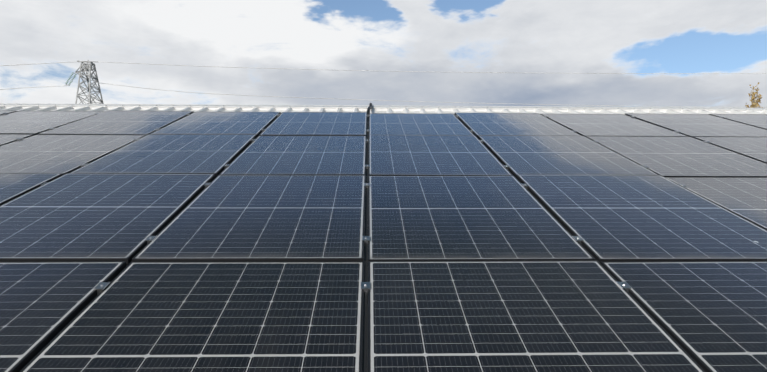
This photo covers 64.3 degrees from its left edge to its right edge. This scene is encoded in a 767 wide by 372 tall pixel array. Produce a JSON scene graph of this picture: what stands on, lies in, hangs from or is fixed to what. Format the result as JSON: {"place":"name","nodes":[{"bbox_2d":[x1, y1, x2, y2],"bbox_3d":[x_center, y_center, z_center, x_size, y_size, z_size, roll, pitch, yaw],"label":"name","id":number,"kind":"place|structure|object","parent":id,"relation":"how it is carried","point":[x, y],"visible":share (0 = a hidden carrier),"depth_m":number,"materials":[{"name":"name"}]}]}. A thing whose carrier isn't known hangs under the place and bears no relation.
{"place":"outdoors","nodes":[
{"label":"outdoors","id":0,"kind":"place"},
{"bbox_2d":[0,0,766,107],"label":"sky","id":1,"kind":"structure","parent":0,"point":[547,49],"materials":[{"name":"white"}]},
{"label":"building walls","id":2,"kind":"object","parent":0,"visible":0},
{"bbox_2d":[0,106,766,347],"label":"roof sheet","id":3,"kind":"object","parent":2,"relation":"on","point":[290,109],"visible":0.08,"depth_m":9.03,"materials":[{"name":"white paint"}]},
{"bbox_2d":[0,104,766,109],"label":"ridge cap","id":4,"kind":"object","parent":3,"relation":"on","point":[335,106],"depth_m":9.27,"materials":[{"name":"white paint"}]},
{"bbox_2d":[4,104,698,108],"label":"ridge cap screws","id":5,"kind":"object","parent":4,"relation":"attached to","point":[356,106],"visible":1,"depth_m":9.24,"materials":[{"name":"silver metal"}]},
{"bbox_2d":[61,104,665,109],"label":"ridge cap laps","id":6,"kind":"object","parent":4,"relation":"on","point":[463,107],"visible":0.81,"depth_m":9.27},
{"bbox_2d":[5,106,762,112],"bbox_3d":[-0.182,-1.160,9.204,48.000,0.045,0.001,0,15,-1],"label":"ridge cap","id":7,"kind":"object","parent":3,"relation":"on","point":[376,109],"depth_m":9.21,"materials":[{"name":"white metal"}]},
{"label":"mounting rails","id":8,"kind":"object","parent":3,"relation":"on","visible":0},
{"bbox_2d":[0,111,16,114],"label":"module","id":9,"kind":"object","parent":8,"relation":"on","point":[1,112],"visible":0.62,"depth_m":7.91,"materials":[{"name":"grey"}]},
{"bbox_2d":[0,134,33,145],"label":"module","id":10,"kind":"object","parent":8,"relation":"on","point":[6,138],"visible":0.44,"depth_m":6.17,"materials":[{"name":"grey"}]},
{"bbox_2d":[0,173,62,204],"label":"module","id":11,"kind":"object","parent":8,"relation":"on","point":[13,186],"visible":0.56,"depth_m":4.38,"materials":[{"name":"blue glass"}]},
{"bbox_2d":[0,111,103,134],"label":"module","id":12,"kind":"object","parent":8,"relation":"on","point":[28,122],"visible":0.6,"depth_m":7.27,"materials":[{"name":"grey"}]},
{"bbox_2d":[0,261,125,371],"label":"module","id":13,"kind":"object","parent":8,"relation":"on","point":[43,305],"visible":0.86,"depth_m":2.55,"materials":[{"name":"blue"}]},
{"bbox_2d":[0,135,145,174],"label":"module","id":14,"kind":"object","parent":8,"relation":"on","point":[64,154],"visible":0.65,"depth_m":5.50,"materials":[{"name":"grey glass"}]},
{"bbox_2d":[0,173,215,264],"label":"module","id":15,"kind":"object","parent":8,"relation":"on","point":[77,217],"visible":0.88,"depth_m":3.66,"materials":[{"name":"blue glass"}]},
{"bbox_2d":[37,110,193,134],"bbox_3d":[-3.073,-0.753,7.245,1.134,0.036,1.762,0,15,-1],"label":"module","id":16,"kind":"object","parent":8,"relation":"on","point":[108,122],"visible":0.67,"depth_m":7.07,"materials":[{"name":"grey"}]},
{"bbox_2d":[70,134,256,176],"bbox_3d":[-1.877,-0.303,5.549,1.134,0.037,1.762,0,15,-1],"label":"module","id":17,"kind":"object","parent":8,"relation":"on","point":[181,154],"visible":0.79,"depth_m":5.35,"materials":[{"name":"blue glass"}]},
{"bbox_2d":[20,261,363,371],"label":"module","id":18,"kind":"object","parent":8,"relation":"on","point":[219,317],"visible":0.9,"depth_m":2.37,"materials":[{"name":"grey"}]},
{"bbox_2d":[150,112,280,136],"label":"module","id":19,"kind":"object","parent":8,"relation":"on","point":[225,123],"visible":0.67,"depth_m":7.13,"materials":[{"name":"blue glass"}]},
{"bbox_2d":[132,175,365,261],"bbox_3d":[-0.684,0.153,3.850,1.134,0.037,1.762,0,14,-1],"label":"module","id":20,"kind":"object","parent":8,"relation":"on","point":[270,218],"visible":0.9,"depth_m":3.54,"materials":[{"name":"blue glass"}]},
{"bbox_2d":[219,136,366,174],"bbox_3d":[-0.725,-0.293,5.573,1.134,0.037,1.762,0,15,-1],"label":"module","id":21,"kind":"object","parent":8,"relation":"on","point":[302,155],"visible":0.88,"depth_m":5.37,"materials":[{"name":"blue glass"}]},
{"bbox_2d":[259,112,366,135],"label":"module","id":22,"kind":"object","parent":8,"relation":"on","point":[318,124],"visible":0.81,"depth_m":7.12,"materials":[{"name":"blue glass"}]},
{"bbox_2d":[2,113,723,294],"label":"clamps","id":23,"kind":"object","parent":8,"relation":"attached to","point":[101,286],"visible":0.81,"depth_m":3.31,"materials":[{"name":"silver metal"}]},
{"bbox_2d":[362,117,368,371],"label":"cable duct","id":24,"kind":"object","parent":23,"relation":"attached to","point":[364,359],"visible":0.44,"depth_m":2.84,"materials":[{"name":"grey"}]},
{"bbox_2d":[367,103,371,114],"bbox_3d":[-0.201,-1.053,8.767,0.089,0.247,1.912,0,15,-1],"label":"cable conduit","id":25,"kind":"object","parent":23,"relation":"attached to","point":[369,108],"visible":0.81,"depth_m":8.32,"materials":[{"name":"black"}]},
{"bbox_2d":[369,113,474,135],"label":"module","id":26,"kind":"object","parent":8,"relation":"on","point":[410,124],"visible":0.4,"depth_m":7.22,"materials":[{"name":"blue glass"}]},
{"bbox_2d":[368,135,512,175],"bbox_3d":[0.429,-0.295,5.604,1.134,0.035,1.762,0,15,-1],"label":"module","id":27,"kind":"object","parent":8,"relation":"on","point":[426,155],"visible":0.79,"depth_m":5.39,"materials":[{"name":"blue glass"}]},
{"bbox_2d":[368,176,595,260],"bbox_3d":[0.469,0.159,3.878,1.134,0.035,1.762,0,15,-1],"label":"module","id":28,"kind":"object","parent":8,"relation":"on","point":[461,218],"visible":0.81,"depth_m":3.59,"materials":[{"name":"blue glass"}]},
{"bbox_2d":[455,113,581,137],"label":"module","id":29,"kind":"object","parent":8,"relation":"on","point":[508,124],"visible":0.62,"depth_m":7.20,"materials":[{"name":"blue glass"}]},
{"bbox_2d":[367,260,705,371],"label":"module","id":30,"kind":"object","parent":8,"relation":"on","point":[511,316],"visible":0.98,"depth_m":2.38,"materials":[{"name":"grey"}]},
{"bbox_2d":[478,136,658,177],"bbox_3d":[1.585,-0.294,5.627,1.134,0.035,1.762,0,15,-1],"label":"module","id":31,"kind":"object","parent":8,"relation":"on","point":[551,155],"visible":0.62,"depth_m":5.44,"materials":[{"name":"blue glass"}]},
{"bbox_2d":[541,114,688,136],"bbox_3d":[2.695,-0.738,7.383,1.134,0.037,1.762,0,14,-1],"label":"module","id":32,"kind":"object","parent":8,"relation":"on","point":[603,125],"visible":0.75,"depth_m":7.23,"materials":[{"name":"grey glass"}]},
{"bbox_2d":[517,175,766,262],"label":"module","id":33,"kind":"object","parent":8,"relation":"on","point":[630,218],"visible":0.85,"depth_m":3.66,"materials":[{"name":"blue glass"}]},
{"bbox_2d":[586,136,766,176],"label":"module","id":34,"kind":"object","parent":8,"relation":"on","point":[668,156],"visible":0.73,"depth_m":5.50,"materials":[{"name":"grey"}]},
{"bbox_2d":[601,261,766,371],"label":"module","id":35,"kind":"object","parent":8,"relation":"on","point":[709,316],"visible":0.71,"depth_m":2.55,"materials":[{"name":"blue"}]},
{"bbox_2d":[625,113,766,136],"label":"module","id":36,"kind":"object","parent":8,"relation":"on","point":[698,125],"visible":0.77,"depth_m":7.29,"materials":[{"name":"grey"}]},
{"bbox_2d":[666,177,766,229],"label":"module","id":37,"kind":"object","parent":8,"relation":"on","point":[745,197],"visible":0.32,"depth_m":4.33,"materials":[{"name":"grey"}]},
{"bbox_2d":[693,137,766,162],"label":"module","id":38,"kind":"object","parent":8,"relation":"on","point":[755,148],"visible":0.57,"depth_m":6.10,"materials":[{"name":"grey glass"}]},
{"bbox_2d":[709,114,766,128],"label":"module","id":39,"kind":"object","parent":8,"relation":"on","point":[758,120],"visible":0.68,"depth_m":7.89,"materials":[{"name":"grey glass"}]},
{"label":"roof sheet","id":40,"kind":"object","parent":2,"relation":"attached to","visible":0},
{"bbox_2d":[0,103,727,107],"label":"ridge roll","id":41,"kind":"object","parent":40,"relation":"on","point":[368,105],"depth_m":9.39,"materials":[{"name":"white paint"}]},
{"label":"ground","id":42,"kind":"structure","parent":0,"visible":0},
{"bbox_2d":[0,60,766,106],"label":"power lines","id":43,"kind":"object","parent":42,"relation":"on","point":[89,69],"depth_m":58.93,"materials":[{"name":"metal"}]},
{"bbox_2d":[745,82,762,107],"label":"tree","id":44,"kind":"object","parent":42,"relation":"on","point":[754,103],"visible":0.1,"depth_m":45.87,"materials":[{"name":"brown plant"}]}
]}

